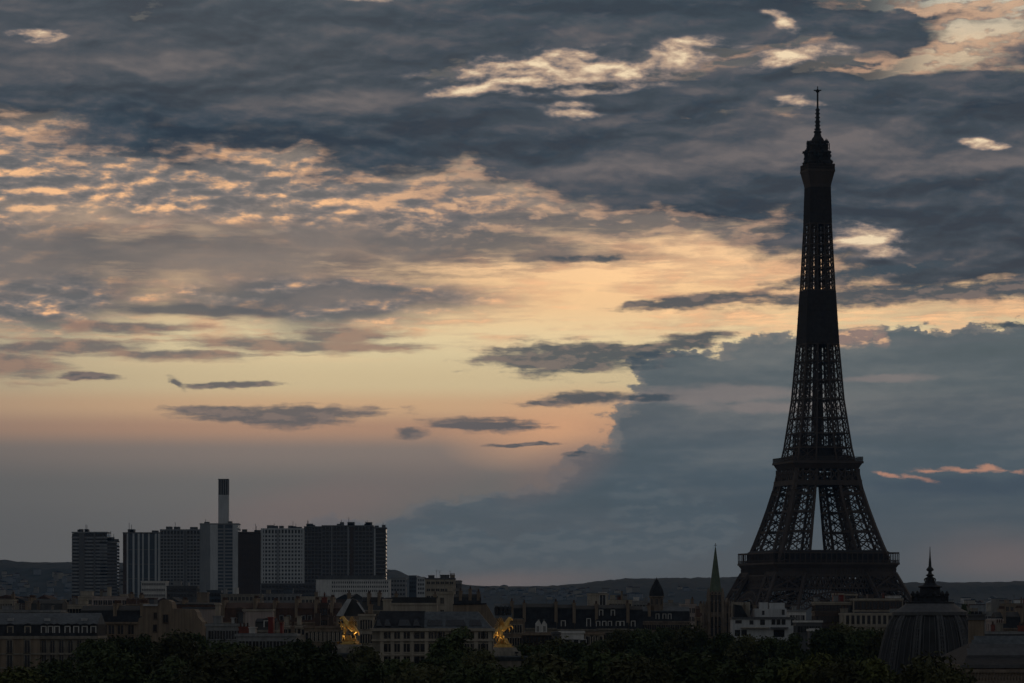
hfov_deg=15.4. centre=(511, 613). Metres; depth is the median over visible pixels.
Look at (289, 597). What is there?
office block
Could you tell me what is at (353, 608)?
studio house
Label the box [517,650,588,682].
tree
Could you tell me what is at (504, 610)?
mansard house
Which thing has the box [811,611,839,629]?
apartment block
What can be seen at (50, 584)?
hillside house
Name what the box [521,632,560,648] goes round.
house
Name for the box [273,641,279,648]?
window
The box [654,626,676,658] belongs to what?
tree
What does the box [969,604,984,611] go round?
hillside house
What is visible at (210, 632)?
window
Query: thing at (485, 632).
window
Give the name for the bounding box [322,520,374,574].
tower block
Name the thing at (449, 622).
roof window
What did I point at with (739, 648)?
tree
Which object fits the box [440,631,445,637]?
window
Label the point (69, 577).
hillside house
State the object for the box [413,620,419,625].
roof window
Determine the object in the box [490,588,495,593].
hillside house
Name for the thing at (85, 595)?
apartment house
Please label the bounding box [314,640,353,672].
tree
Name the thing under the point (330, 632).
window
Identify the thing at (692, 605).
house
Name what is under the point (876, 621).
colonnaded block
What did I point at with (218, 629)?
terrace block
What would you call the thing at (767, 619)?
modern block
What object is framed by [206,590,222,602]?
glass block
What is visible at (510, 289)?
sky
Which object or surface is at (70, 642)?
window
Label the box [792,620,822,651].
garden house
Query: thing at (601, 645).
tree
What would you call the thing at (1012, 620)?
house
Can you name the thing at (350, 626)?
gilded statue
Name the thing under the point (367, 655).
tree
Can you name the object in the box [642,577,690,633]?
domed house
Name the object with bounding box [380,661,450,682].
tree
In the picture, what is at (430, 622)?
roof window
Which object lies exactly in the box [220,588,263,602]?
office block
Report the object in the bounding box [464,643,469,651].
window
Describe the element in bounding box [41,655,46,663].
window
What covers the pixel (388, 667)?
tree
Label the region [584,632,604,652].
house
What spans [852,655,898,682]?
tree
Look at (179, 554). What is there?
tower block
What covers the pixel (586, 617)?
mansard house
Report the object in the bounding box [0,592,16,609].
apartment house
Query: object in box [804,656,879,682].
tree
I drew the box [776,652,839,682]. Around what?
tree
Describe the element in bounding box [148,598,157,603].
hillside house
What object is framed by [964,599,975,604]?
hillside house
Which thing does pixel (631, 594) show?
hillside house
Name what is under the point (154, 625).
window
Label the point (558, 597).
hillside house
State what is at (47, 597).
hillside house
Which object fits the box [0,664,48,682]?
tree
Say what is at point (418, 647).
window
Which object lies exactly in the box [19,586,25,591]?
hillside house
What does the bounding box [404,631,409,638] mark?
window
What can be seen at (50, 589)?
hillside house
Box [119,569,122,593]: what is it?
distant block
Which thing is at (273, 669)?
tree
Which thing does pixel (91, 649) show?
tree
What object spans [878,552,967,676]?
domed palace
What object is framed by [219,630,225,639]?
window
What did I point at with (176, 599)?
hillside house
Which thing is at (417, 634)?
window
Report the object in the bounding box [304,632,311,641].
window
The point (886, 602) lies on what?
window
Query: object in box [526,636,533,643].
window
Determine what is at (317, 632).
window
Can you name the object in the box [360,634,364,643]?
window
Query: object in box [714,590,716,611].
lancet window
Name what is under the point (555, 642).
tree
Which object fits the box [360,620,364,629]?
window
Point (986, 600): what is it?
hillside house
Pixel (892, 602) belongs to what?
window
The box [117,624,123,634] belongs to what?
window
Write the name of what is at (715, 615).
lancet window
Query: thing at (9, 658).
window
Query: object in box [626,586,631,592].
hillside house
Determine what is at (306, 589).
podium
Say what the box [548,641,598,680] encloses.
tree
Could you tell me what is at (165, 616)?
window
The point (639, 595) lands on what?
hillside house
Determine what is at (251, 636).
terrace block
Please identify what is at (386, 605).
apartment house
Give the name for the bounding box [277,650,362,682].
tree
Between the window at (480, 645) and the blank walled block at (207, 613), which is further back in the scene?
the blank walled block at (207, 613)
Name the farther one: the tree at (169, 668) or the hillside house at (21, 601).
the hillside house at (21, 601)
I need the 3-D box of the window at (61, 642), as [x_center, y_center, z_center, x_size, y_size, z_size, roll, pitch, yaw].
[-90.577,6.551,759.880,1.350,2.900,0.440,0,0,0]
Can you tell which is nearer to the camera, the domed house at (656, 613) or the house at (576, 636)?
the house at (576, 636)
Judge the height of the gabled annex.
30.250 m
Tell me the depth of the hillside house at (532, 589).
8000.10 m
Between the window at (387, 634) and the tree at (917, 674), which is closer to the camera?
the tree at (917, 674)
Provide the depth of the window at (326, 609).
1019.89 m
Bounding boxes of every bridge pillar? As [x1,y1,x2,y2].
[331,644,365,660]
[493,647,527,673]
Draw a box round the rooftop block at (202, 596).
[196,592,209,601]
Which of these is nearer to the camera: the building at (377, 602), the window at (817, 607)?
the window at (817, 607)
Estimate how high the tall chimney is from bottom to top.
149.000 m
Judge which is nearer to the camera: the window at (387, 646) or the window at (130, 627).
the window at (387, 646)
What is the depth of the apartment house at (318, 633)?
879.97 m
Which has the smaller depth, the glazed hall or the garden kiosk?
the glazed hall
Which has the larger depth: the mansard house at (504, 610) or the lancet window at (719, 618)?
the lancet window at (719, 618)
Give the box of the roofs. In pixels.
[966,604,992,630]
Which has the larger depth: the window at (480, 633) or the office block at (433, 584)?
the office block at (433, 584)
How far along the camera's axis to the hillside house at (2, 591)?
7400.10 m
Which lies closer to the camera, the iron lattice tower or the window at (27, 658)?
the window at (27, 658)
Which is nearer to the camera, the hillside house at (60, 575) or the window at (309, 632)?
the window at (309, 632)
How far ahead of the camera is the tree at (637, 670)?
538.12 m
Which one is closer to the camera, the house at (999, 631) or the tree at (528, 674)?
the tree at (528, 674)
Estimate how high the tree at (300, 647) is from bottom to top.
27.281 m
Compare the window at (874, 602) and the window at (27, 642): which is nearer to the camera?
the window at (27, 642)
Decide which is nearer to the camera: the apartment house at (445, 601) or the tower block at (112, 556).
the apartment house at (445, 601)
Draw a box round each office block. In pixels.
[141,581,168,599]
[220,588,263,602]
[264,589,301,602]
[300,590,330,602]
[424,569,455,602]
[456,580,461,593]
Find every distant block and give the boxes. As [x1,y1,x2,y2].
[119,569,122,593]
[390,578,406,597]
[409,575,416,596]
[416,577,425,596]
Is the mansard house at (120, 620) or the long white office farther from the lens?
the long white office
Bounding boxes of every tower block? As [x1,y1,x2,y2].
[72,529,110,597]
[100,533,119,595]
[123,525,159,597]
[160,527,199,590]
[200,519,240,593]
[238,524,260,593]
[261,525,304,582]
[304,520,321,582]
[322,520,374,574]
[373,525,386,578]
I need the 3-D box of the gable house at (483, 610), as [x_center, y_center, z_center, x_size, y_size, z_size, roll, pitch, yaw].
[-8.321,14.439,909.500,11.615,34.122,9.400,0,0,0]
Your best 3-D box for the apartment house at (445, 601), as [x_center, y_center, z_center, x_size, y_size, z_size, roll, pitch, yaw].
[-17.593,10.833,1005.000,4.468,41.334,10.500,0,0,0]
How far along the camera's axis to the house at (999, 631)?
900.30 m
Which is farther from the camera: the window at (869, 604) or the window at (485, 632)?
the window at (869, 604)
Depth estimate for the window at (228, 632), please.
829.97 m
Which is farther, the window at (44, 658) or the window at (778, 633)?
the window at (778, 633)
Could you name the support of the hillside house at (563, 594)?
on the hills
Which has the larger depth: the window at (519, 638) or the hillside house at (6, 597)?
the hillside house at (6, 597)
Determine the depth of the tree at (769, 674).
539.63 m
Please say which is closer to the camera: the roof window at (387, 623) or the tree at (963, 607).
the roof window at (387, 623)
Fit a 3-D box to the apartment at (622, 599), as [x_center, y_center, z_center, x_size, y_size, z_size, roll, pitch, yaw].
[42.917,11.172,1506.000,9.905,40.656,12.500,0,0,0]
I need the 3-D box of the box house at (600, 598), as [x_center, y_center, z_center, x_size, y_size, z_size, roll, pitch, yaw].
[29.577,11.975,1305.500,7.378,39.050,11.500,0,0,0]
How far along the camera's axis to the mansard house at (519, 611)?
1061.35 m
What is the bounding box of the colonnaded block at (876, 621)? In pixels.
[838,606,896,632]
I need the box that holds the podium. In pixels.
[261,583,315,595]
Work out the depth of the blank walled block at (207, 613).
1050.00 m
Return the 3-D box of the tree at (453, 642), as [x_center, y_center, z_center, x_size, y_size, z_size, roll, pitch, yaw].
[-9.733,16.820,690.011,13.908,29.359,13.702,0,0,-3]
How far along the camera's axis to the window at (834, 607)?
1220.05 m
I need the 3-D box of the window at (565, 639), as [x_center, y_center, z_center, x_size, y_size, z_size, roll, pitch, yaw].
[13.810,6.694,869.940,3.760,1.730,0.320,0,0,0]
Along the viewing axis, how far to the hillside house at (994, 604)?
3607.91 m
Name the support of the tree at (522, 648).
on the ground
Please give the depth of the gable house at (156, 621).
860.00 m
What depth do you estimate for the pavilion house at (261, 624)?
860.36 m
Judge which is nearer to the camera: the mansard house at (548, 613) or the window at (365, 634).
the window at (365, 634)
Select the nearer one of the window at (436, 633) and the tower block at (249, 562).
the window at (436, 633)
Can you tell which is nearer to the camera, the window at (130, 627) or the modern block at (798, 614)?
the window at (130, 627)
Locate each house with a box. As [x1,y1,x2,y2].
[0,588,5,595]
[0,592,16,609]
[0,595,21,598]
[0,600,106,673]
[4,577,12,583]
[6,589,14,594]
[17,598,27,609]
[18,582,27,585]
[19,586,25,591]
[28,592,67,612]
[33,569,40,574]
[34,587,38,592]
[38,595,57,599]
[47,582,54,586]
[47,587,53,591]
[54,572,62,578]
[54,573,58,580]
[60,596,90,612]
[62,576,66,583]
[67,574,71,581]
[78,591,93,605]
[81,596,149,650]
[91,587,128,605]
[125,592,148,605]
[138,600,205,643]
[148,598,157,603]
[168,597,181,601]
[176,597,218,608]
[214,603,221,615]
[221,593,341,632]
[235,608,245,622]
[255,618,279,632]
[303,610,347,651]
[319,594,329,624]
[336,590,364,640]
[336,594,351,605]
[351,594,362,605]
[358,601,375,646]
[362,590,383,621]
[382,599,391,610]
[437,577,454,611]
[453,603,498,645]
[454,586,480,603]
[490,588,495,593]
[494,598,513,624]
[499,618,524,646]
[509,590,517,594]
[512,597,525,629]
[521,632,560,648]
[524,599,557,631]
[528,586,535,592]
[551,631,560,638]
[555,595,562,599]
[556,600,575,630]
[558,631,586,645]
[561,592,568,596]
[567,596,576,600]
[573,589,581,593]
[575,599,598,631]
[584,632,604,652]
[587,592,608,605]
[596,595,629,638]
[602,588,610,591]
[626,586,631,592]
[628,606,642,631]
[629,592,635,597]
[632,587,639,591]
[635,594,642,598]
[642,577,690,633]
[679,597,696,627]
[694,601,701,630]
[697,588,706,590]
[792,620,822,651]
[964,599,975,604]
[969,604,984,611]
[984,599,990,611]
[985,619,1003,630]
[985,619,1023,635]
[986,601,990,611]
[991,598,1000,611]
[991,604,1023,630]
[999,597,1023,611]
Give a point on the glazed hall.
(992, 653)
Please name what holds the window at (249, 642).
in the terrace block at (251, 636)
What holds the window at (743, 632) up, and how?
in the modern block at (767, 619)
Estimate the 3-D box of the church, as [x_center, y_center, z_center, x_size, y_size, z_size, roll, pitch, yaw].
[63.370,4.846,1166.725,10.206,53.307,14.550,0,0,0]
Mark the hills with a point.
(978, 591)
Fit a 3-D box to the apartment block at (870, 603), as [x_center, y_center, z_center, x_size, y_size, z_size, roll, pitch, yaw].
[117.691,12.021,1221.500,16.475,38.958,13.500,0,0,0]
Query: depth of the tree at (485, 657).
658.54 m
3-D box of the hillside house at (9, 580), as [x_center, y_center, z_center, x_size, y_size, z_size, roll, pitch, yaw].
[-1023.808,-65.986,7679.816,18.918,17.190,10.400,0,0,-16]
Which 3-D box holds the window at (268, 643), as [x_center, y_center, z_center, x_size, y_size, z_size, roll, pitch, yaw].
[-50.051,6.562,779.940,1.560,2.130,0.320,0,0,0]
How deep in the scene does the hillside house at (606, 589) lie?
7800.15 m
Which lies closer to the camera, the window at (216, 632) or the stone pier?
the stone pier
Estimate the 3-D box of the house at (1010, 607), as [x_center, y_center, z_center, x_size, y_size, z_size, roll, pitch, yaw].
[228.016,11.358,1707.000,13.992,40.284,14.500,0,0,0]
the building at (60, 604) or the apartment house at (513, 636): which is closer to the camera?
the apartment house at (513, 636)
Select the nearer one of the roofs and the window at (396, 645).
the window at (396, 645)
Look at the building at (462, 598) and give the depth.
1150.60 m
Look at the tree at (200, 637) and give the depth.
828.71 m
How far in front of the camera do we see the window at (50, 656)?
759.96 m
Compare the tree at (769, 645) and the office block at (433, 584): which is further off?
the office block at (433, 584)
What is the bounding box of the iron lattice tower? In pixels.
[724,86,911,616]
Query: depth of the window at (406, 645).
729.95 m
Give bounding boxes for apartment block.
[811,593,851,612]
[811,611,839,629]
[849,591,903,612]
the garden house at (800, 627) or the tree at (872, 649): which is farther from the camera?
the garden house at (800, 627)
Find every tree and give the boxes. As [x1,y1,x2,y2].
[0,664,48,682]
[30,656,88,682]
[68,638,126,673]
[75,651,153,682]
[107,635,148,672]
[136,633,157,680]
[137,628,201,682]
[144,656,192,682]
[171,648,269,682]
[179,632,210,663]
[198,639,249,662]
[227,645,273,664]
[229,650,302,682]
[254,645,298,662]
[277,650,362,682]
[280,638,321,658]
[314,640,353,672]
[345,642,384,679]
[345,663,389,682]
[371,658,420,678]
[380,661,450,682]
[417,647,457,674]
[425,626,488,671]
[429,660,501,682]
[461,647,502,673]
[486,664,558,682]
[514,641,553,668]
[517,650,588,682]
[537,635,571,651]
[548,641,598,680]
[572,647,637,682]
[590,639,607,653]
[602,654,674,682]
[604,629,634,660]
[620,628,663,663]
[651,651,723,682]
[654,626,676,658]
[658,622,710,659]
[680,631,712,660]
[705,632,736,667]
[705,659,765,682]
[722,633,767,682]
[743,635,786,677]
[743,652,809,682]
[775,632,817,665]
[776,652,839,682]
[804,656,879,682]
[805,627,849,664]
[829,621,860,648]
[837,626,879,664]
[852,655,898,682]
[861,628,884,660]
[886,650,960,682]
[922,663,977,682]
[961,602,970,613]
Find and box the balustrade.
[959,670,1023,682]
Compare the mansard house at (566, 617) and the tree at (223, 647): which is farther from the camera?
the mansard house at (566, 617)
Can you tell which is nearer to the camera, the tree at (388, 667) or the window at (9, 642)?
the tree at (388, 667)
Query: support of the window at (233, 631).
in the terrace block at (218, 629)
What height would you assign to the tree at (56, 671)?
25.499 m
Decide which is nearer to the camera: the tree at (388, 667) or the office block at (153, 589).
the tree at (388, 667)
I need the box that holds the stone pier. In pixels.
[967,611,985,642]
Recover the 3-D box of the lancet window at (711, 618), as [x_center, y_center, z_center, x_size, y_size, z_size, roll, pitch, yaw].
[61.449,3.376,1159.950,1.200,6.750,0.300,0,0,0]
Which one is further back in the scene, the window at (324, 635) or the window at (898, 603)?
the window at (898, 603)
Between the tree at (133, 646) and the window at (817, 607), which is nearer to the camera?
the tree at (133, 646)
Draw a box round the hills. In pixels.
[0,560,1023,631]
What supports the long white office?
on the ground
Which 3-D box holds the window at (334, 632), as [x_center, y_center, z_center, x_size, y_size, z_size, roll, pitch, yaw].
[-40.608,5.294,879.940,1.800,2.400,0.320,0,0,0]
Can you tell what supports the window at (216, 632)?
in the terrace block at (218, 629)
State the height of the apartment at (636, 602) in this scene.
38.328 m
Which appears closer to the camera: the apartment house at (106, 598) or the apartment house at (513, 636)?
the apartment house at (513, 636)
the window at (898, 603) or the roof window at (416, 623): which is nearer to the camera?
the roof window at (416, 623)
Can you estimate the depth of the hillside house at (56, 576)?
7775.00 m
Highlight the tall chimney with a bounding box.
[218,479,228,522]
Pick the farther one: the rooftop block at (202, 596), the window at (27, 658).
the rooftop block at (202, 596)
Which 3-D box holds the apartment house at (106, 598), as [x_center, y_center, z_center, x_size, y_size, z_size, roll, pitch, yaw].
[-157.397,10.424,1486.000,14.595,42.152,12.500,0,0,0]
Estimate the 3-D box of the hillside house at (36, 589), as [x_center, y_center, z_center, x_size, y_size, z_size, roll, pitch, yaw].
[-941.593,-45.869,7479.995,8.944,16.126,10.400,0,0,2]
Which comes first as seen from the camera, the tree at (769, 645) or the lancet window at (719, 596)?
the tree at (769, 645)
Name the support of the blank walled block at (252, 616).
on the ground
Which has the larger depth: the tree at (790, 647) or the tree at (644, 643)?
the tree at (644, 643)
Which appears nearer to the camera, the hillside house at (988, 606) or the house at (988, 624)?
the house at (988, 624)
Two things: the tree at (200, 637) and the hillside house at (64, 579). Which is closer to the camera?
the tree at (200, 637)
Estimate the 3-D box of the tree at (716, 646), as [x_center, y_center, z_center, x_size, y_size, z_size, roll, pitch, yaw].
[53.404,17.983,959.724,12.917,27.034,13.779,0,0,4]
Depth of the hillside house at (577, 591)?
7825.00 m
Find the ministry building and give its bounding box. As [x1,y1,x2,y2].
[370,611,494,665]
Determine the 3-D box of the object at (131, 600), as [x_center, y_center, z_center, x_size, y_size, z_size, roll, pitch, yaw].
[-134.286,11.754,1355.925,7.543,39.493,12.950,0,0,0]
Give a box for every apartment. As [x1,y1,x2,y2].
[608,591,632,605]
[632,597,649,606]
[663,600,680,606]
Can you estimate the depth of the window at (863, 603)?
1215.00 m
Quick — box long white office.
[316,575,390,597]
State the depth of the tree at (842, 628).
900.46 m
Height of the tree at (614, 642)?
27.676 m
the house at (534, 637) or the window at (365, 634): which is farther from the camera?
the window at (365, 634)
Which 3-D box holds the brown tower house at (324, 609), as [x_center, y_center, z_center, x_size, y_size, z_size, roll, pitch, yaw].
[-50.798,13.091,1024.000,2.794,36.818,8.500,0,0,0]
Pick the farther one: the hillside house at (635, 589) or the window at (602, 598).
the hillside house at (635, 589)
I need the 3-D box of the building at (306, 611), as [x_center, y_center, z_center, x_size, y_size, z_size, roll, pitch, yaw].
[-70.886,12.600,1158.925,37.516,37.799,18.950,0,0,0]
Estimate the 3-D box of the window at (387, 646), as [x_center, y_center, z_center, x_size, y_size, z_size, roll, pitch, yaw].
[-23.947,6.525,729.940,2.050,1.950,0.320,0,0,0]
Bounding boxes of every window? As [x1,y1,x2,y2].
[6,639,12,653]
[6,655,12,667]
[23,639,30,653]
[24,655,30,667]
[41,639,46,652]
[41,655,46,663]
[49,639,55,652]
[49,655,55,661]
[58,639,64,652]
[58,655,64,662]
[67,639,73,652]
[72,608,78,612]
[76,639,81,651]
[108,624,114,634]
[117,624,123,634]
[127,624,134,634]
[153,624,156,631]
[163,614,167,622]
[208,630,214,639]
[214,630,219,639]
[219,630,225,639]
[226,630,231,639]
[230,630,236,639]
[245,641,251,649]
[252,641,258,649]
[259,641,265,650]
[266,641,272,647]
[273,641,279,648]
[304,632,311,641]
[309,632,315,641]
[317,632,320,641]
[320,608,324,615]
[321,632,328,641]
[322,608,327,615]
[330,632,336,641]
[334,632,340,641]
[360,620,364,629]
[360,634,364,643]
[362,620,367,629]
[365,634,369,643]
[384,620,390,625]
[384,631,390,638]
[384,643,390,652]
[384,655,390,660]
[394,631,399,638]
[394,643,399,652]
[398,620,410,625]
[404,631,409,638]
[404,643,409,652]
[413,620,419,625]
[414,631,424,638]
[414,643,424,652]
[414,655,424,662]
[427,620,442,625]
[428,631,433,638]
[434,631,439,638]
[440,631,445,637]
[446,620,465,625]
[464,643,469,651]
[469,620,481,625]
[478,631,483,638]
[478,643,483,650]
[484,631,487,638]
[511,624,517,632]
[511,637,517,645]
[516,624,522,632]
[516,637,521,645]
[522,636,529,643]
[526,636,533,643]
[541,636,548,643]
[564,639,579,644]
[571,639,586,645]
[585,636,592,644]
[599,595,605,604]
[710,615,712,635]
[711,590,713,611]
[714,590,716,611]
[715,615,716,635]
[718,590,720,611]
[718,615,720,633]
[741,630,746,635]
[774,630,783,636]
[797,626,803,632]
[815,605,824,610]
[825,605,831,610]
[832,605,838,610]
[846,605,851,612]
[854,601,860,609]
[860,601,865,609]
[866,601,872,609]
[873,601,878,609]
[877,601,884,609]
[883,601,890,609]
[889,601,895,608]
[895,601,901,608]
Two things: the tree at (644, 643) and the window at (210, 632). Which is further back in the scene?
the tree at (644, 643)
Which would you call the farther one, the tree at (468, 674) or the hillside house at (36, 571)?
the hillside house at (36, 571)
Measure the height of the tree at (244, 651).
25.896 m
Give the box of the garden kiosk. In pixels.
[806,628,822,655]
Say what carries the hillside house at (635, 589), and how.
on the hills
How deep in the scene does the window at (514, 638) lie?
940.03 m
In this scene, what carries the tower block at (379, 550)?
on the ground
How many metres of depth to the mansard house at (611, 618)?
1060.61 m
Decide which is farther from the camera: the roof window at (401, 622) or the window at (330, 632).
the window at (330, 632)
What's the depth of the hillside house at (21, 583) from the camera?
7600.16 m
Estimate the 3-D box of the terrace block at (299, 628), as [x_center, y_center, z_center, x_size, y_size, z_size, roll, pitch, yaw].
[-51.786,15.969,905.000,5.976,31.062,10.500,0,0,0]
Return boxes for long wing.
[390,591,437,611]
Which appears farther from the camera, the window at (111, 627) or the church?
the church
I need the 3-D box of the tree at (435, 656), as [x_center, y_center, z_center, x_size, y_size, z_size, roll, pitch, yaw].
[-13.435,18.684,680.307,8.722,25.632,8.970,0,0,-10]
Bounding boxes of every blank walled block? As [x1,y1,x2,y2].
[182,607,214,622]
[242,609,274,626]
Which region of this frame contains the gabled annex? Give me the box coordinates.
[535,619,546,631]
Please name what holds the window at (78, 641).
in the corner house at (26, 639)
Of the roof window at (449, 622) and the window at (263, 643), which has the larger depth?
the window at (263, 643)
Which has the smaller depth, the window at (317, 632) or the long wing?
the window at (317, 632)
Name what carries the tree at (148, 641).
on the ground
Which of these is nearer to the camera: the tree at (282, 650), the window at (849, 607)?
the tree at (282, 650)
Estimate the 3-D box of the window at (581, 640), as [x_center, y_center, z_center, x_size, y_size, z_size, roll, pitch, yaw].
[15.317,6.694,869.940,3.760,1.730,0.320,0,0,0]
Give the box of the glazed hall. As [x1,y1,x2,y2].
[936,636,1023,680]
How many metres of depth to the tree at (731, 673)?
539.99 m
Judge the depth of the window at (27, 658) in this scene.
759.58 m
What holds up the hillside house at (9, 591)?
on the hills
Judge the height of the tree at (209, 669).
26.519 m
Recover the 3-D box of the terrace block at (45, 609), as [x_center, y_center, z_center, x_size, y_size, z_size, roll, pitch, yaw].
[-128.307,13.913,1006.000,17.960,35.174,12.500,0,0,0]
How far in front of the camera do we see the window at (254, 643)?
779.88 m
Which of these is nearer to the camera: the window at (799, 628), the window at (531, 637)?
the window at (531, 637)
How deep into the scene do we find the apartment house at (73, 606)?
1300.00 m
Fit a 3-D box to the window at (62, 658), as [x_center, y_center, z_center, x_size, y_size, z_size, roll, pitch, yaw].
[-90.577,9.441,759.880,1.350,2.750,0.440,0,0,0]
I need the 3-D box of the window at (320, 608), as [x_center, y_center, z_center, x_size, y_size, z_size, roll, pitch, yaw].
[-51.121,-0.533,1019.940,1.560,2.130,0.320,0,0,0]
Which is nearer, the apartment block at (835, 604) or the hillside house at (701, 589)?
the apartment block at (835, 604)
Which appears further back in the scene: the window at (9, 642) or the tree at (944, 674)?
the window at (9, 642)
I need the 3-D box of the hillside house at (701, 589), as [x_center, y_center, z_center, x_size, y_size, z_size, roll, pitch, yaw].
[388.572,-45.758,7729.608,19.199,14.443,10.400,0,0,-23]
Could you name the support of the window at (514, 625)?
in the apartment house at (513, 636)
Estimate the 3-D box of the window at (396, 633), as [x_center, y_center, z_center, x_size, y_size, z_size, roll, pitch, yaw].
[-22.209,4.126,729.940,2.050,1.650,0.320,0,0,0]
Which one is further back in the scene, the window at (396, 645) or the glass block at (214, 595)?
the glass block at (214, 595)
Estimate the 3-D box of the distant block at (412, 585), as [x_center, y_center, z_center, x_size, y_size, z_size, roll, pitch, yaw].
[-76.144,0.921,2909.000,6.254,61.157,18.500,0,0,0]
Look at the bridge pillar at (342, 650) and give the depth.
796.72 m
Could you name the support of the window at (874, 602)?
in the apartment block at (870, 603)
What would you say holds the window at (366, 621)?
in the apartment house at (366, 622)
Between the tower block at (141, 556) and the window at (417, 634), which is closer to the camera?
the window at (417, 634)
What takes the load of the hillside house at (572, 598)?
on the hills
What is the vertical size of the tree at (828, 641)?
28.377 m
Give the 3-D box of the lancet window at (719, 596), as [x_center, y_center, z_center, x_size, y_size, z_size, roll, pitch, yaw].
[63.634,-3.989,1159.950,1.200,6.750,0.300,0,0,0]
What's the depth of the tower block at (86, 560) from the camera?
3199.65 m
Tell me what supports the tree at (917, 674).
on the ground
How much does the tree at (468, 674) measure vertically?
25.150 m
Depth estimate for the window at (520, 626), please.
940.03 m
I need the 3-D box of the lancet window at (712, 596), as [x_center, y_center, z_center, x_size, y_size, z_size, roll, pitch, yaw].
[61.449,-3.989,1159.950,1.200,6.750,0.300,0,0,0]
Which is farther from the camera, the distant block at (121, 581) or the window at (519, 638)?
the distant block at (121, 581)
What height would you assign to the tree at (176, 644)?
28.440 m
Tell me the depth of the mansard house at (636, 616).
1061.07 m
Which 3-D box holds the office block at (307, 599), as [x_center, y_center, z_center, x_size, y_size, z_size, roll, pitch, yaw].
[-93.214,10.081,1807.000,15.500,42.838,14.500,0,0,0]
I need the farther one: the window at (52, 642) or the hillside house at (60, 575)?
the hillside house at (60, 575)
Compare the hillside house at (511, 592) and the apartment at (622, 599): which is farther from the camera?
the hillside house at (511, 592)
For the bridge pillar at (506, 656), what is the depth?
796.89 m
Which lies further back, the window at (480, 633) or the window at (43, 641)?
the window at (43, 641)
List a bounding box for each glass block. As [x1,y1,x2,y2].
[166,581,199,601]
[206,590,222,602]
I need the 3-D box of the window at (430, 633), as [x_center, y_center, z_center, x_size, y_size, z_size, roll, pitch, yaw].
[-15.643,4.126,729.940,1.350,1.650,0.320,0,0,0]
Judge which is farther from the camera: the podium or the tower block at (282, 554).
the tower block at (282, 554)
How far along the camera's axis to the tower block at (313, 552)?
3200.00 m
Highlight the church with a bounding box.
[701,543,733,638]
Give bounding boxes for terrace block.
[0,600,65,612]
[205,612,250,645]
[235,617,300,650]
[283,616,304,640]
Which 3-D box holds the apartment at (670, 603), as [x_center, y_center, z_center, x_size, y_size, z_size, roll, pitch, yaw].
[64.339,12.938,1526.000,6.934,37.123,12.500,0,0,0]
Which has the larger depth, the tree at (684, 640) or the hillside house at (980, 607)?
the hillside house at (980, 607)
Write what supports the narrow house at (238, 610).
on the ground
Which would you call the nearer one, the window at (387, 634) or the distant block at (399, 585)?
the window at (387, 634)
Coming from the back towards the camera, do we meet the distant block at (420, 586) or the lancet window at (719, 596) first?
the distant block at (420, 586)
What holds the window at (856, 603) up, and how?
in the apartment block at (870, 603)
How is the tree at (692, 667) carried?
on the ground
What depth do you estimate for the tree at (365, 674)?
539.51 m
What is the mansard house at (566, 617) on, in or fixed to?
on the ground
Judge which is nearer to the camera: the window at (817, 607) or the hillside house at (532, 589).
the window at (817, 607)
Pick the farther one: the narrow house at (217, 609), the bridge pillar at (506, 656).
the narrow house at (217, 609)
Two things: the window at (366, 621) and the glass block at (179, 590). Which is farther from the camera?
the glass block at (179, 590)
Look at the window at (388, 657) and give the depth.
729.95 m
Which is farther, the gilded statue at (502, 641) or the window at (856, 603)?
the window at (856, 603)
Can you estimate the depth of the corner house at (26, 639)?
760.17 m
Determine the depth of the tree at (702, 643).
979.28 m
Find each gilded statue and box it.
[337,616,358,643]
[493,617,513,646]
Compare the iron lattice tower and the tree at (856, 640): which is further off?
the iron lattice tower
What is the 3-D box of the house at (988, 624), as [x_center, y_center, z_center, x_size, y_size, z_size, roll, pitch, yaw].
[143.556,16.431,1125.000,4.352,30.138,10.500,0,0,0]
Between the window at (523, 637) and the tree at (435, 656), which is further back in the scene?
the window at (523, 637)
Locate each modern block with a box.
[729,602,796,655]
[787,606,806,619]
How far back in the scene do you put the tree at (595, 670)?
599.20 m
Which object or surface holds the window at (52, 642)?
in the corner house at (26, 639)
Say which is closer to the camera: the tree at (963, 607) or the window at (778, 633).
the window at (778, 633)
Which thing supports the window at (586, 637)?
in the house at (590, 637)
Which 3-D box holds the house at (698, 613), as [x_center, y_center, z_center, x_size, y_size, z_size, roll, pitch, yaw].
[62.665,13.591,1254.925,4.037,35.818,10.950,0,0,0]
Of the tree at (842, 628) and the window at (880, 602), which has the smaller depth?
the tree at (842, 628)
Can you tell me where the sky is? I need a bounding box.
[0,0,1023,585]
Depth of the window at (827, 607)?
1220.05 m

